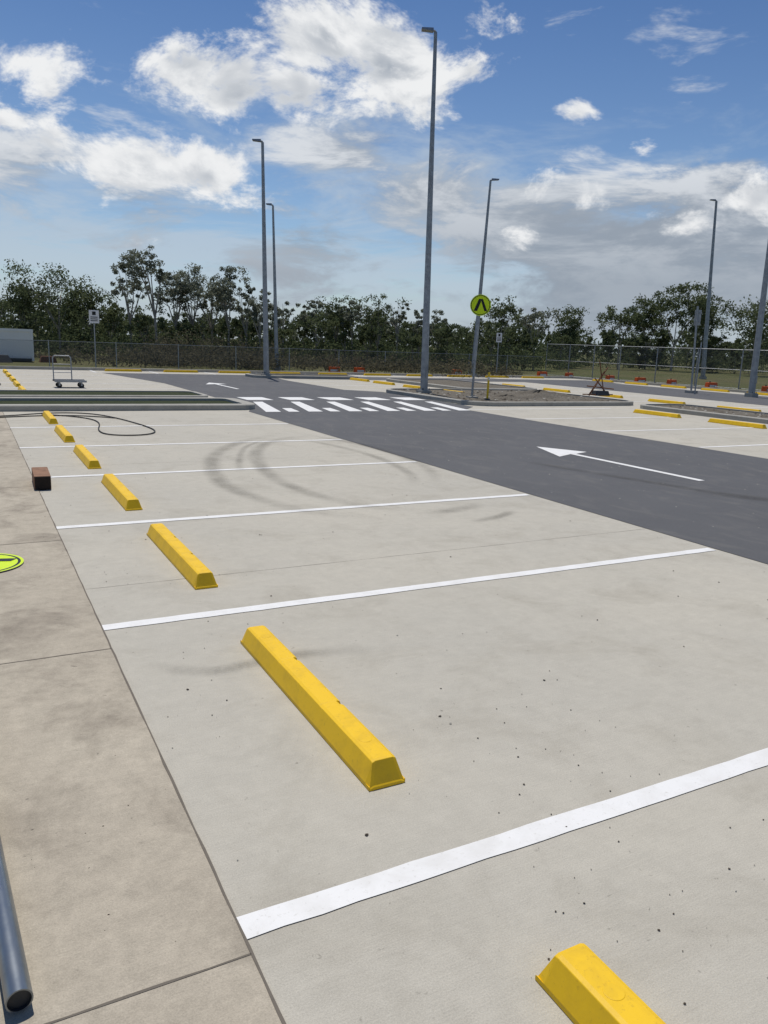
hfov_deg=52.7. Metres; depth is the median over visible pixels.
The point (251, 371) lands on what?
perimeter kerb
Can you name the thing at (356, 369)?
fence block
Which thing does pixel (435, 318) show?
gum tree
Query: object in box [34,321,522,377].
scrub bushes
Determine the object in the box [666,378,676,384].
fence block
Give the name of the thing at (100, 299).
gum tree
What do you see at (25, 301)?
gum tree
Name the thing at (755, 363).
street lamp
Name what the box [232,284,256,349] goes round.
gum tree
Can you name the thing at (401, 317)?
gum tree
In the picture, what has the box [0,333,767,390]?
ground
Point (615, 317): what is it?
gum tree
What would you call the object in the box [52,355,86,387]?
platform trolley
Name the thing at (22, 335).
storage container
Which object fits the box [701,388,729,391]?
wheel stop
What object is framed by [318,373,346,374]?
wheel stop
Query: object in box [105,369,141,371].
wheel stop
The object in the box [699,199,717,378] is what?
street lamp
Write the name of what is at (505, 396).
soil heap
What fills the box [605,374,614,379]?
fence block
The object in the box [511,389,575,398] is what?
soil heap
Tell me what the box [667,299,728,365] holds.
gum tree
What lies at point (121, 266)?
gum tree
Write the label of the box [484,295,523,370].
gum tree
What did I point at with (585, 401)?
kerb island
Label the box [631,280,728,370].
gum tree
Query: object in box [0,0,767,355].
sky
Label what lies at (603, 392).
rusty metal frame
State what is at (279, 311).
gum tree
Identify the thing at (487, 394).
guide post
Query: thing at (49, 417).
wheel stop
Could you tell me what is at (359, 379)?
wheel stop
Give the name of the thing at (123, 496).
wheel stop
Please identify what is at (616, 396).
wheel stop
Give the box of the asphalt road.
[106,373,767,563]
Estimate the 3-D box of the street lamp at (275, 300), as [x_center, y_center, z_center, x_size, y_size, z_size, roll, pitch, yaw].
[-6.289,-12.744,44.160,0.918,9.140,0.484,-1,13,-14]
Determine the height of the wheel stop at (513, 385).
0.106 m
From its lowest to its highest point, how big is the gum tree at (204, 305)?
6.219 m
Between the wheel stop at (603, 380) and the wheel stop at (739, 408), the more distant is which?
the wheel stop at (603, 380)
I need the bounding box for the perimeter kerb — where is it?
[0,366,767,392]
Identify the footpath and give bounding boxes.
[0,412,281,1023]
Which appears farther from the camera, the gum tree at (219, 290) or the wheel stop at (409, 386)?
the gum tree at (219, 290)
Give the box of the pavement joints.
[0,413,741,1023]
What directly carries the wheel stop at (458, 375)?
on the concrete pavement
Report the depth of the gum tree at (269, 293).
59.48 m
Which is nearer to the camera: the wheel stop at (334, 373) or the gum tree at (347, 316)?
the wheel stop at (334, 373)
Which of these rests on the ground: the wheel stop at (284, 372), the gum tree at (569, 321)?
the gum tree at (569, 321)
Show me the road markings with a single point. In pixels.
(258, 922)
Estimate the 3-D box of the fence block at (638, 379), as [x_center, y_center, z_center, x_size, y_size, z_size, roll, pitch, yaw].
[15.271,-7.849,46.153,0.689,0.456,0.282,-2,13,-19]
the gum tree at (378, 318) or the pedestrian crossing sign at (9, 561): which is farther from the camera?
the gum tree at (378, 318)
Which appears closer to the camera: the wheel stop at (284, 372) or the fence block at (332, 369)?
the wheel stop at (284, 372)
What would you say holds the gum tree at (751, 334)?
on the ground
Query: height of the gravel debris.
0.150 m
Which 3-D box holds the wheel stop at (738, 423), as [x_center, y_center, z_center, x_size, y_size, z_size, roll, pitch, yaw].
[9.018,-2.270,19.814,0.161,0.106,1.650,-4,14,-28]
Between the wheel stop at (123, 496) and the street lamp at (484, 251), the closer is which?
the wheel stop at (123, 496)
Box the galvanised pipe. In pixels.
[0,837,33,1012]
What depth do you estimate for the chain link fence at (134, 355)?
41.09 m
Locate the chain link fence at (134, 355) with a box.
[0,339,542,373]
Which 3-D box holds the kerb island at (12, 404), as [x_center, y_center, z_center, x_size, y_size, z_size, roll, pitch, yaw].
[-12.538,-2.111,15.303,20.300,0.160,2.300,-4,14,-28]
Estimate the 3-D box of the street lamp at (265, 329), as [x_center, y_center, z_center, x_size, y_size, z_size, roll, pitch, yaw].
[-5.391,-11.058,34.288,0.905,10.100,0.488,-1,13,-13]
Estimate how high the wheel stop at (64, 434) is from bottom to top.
0.106 m
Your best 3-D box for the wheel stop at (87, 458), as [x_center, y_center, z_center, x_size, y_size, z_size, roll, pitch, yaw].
[-4.076,-0.771,10.602,0.161,0.106,1.650,-4,14,-27]
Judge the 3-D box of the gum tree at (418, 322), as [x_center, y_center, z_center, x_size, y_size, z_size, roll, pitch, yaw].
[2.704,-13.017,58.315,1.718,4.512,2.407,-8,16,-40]
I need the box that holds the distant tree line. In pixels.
[0,291,767,373]
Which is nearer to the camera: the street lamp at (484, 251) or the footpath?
the footpath
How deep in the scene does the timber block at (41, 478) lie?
8.46 m
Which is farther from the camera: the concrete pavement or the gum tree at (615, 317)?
the gum tree at (615, 317)
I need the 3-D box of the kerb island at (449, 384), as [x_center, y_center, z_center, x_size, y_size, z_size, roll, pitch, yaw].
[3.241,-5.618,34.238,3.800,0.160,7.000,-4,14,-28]
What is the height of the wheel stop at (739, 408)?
0.106 m
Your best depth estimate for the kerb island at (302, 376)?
35.98 m
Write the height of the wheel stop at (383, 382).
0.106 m
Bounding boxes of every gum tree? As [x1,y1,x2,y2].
[0,259,136,356]
[0,279,54,341]
[61,282,126,356]
[109,262,153,350]
[118,245,172,343]
[142,262,221,343]
[153,273,191,346]
[185,276,236,348]
[206,266,250,352]
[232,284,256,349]
[242,289,272,346]
[253,291,294,350]
[268,301,293,358]
[292,300,328,358]
[306,295,360,357]
[338,299,363,357]
[346,294,412,357]
[385,303,410,365]
[412,309,432,360]
[422,309,455,367]
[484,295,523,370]
[516,307,560,369]
[536,304,594,356]
[594,305,646,368]
[627,303,664,366]
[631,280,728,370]
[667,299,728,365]
[713,294,767,372]
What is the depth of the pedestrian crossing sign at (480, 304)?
24.72 m
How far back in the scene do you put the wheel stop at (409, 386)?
31.35 m
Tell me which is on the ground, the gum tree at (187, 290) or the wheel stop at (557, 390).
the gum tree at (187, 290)
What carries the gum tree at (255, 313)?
on the ground
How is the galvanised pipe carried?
on the footpath
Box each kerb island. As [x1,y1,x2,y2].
[0,390,207,396]
[0,397,254,411]
[245,373,357,378]
[386,378,536,389]
[386,388,632,405]
[640,404,767,423]
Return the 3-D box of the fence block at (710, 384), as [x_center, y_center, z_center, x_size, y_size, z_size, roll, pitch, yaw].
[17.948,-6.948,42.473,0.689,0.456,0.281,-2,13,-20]
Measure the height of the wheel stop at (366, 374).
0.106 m
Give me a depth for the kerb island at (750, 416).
23.10 m
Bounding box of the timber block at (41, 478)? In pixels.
[31,467,51,489]
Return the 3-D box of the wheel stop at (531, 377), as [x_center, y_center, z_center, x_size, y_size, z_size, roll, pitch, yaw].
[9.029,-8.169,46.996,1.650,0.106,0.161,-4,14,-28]
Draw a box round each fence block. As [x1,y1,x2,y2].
[329,367,339,371]
[353,367,364,372]
[537,371,546,375]
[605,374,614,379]
[634,376,645,381]
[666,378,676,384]
[705,381,717,387]
[761,385,767,391]
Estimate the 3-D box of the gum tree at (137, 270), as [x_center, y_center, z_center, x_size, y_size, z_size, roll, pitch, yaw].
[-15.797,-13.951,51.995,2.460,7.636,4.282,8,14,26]
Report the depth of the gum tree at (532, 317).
66.57 m
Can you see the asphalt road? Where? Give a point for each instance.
(487, 447)
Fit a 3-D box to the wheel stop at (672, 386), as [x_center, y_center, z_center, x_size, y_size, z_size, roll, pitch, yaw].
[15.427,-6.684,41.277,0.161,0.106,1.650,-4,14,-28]
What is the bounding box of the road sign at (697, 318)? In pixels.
[685,306,701,393]
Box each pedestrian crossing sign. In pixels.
[0,553,23,571]
[466,294,490,397]
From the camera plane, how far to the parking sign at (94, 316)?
36.83 m
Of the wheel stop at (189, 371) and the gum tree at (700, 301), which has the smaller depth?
the wheel stop at (189, 371)
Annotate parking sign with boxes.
[89,310,98,367]
[496,333,501,372]
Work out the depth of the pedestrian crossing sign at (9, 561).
5.76 m
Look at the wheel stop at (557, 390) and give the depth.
32.81 m
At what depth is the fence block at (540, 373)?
50.52 m
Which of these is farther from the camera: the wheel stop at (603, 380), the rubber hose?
the wheel stop at (603, 380)
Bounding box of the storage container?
[0,328,56,362]
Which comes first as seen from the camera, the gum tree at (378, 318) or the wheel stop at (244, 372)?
the wheel stop at (244, 372)
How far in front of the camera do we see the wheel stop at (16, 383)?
23.84 m
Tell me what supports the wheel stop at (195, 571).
on the concrete pavement
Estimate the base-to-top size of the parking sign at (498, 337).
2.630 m
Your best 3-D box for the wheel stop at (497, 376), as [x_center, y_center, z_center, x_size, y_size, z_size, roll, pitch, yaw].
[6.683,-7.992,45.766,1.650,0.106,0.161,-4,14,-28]
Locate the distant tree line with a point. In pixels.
(120, 327)
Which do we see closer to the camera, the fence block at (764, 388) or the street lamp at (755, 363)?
the street lamp at (755, 363)
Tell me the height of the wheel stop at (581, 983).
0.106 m
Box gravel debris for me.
[8,389,767,1003]
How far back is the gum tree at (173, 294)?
55.83 m
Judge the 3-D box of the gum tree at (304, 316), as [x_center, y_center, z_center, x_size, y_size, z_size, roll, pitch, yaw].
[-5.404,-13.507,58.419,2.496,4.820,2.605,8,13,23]
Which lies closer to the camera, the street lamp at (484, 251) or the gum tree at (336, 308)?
the street lamp at (484, 251)
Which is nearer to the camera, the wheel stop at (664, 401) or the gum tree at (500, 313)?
the wheel stop at (664, 401)
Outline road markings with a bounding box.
[0,370,767,938]
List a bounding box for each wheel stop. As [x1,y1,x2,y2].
[13,380,20,386]
[42,411,57,423]
[54,425,74,442]
[73,445,100,468]
[101,474,142,510]
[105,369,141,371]
[147,523,217,589]
[163,370,197,372]
[218,371,250,373]
[240,625,404,791]
[270,372,299,373]
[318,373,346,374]
[349,378,369,381]
[364,373,390,375]
[373,381,394,384]
[402,384,419,387]
[406,374,432,376]
[447,375,471,376]
[485,376,508,377]
[502,383,524,386]
[521,376,543,377]
[535,943,665,1023]
[543,388,570,392]
[592,379,612,381]
[603,395,622,397]
[624,382,647,384]
[633,409,681,417]
[648,399,685,403]
[660,385,686,388]
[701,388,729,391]
[708,418,766,428]
[717,406,761,411]
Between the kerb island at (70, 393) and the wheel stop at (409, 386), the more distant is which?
the wheel stop at (409, 386)
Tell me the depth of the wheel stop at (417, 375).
43.13 m
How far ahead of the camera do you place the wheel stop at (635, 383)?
43.49 m
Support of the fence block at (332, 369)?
on the ground
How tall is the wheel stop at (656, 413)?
0.106 m
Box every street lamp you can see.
[252,139,271,374]
[266,203,280,369]
[416,27,436,392]
[470,178,498,374]
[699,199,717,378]
[744,243,767,396]
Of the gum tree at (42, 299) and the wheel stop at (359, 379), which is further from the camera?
the gum tree at (42, 299)
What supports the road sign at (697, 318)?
on the asphalt road
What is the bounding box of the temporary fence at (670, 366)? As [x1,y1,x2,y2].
[545,343,767,390]
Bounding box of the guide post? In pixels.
[484,372,489,399]
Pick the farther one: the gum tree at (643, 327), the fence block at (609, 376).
the gum tree at (643, 327)
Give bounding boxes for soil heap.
[488,394,526,399]
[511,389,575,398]
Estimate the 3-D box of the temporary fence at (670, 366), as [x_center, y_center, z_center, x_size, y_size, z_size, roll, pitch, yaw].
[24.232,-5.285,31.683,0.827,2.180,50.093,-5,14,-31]
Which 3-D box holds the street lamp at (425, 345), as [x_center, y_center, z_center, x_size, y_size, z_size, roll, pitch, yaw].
[1.419,-9.737,25.863,0.884,11.600,0.498,0,12,-11]
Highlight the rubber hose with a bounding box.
[0,383,155,435]
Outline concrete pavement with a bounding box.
[0,369,767,1023]
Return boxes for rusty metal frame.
[582,360,613,395]
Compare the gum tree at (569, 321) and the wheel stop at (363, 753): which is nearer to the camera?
the wheel stop at (363, 753)
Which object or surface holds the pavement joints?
on the concrete pavement

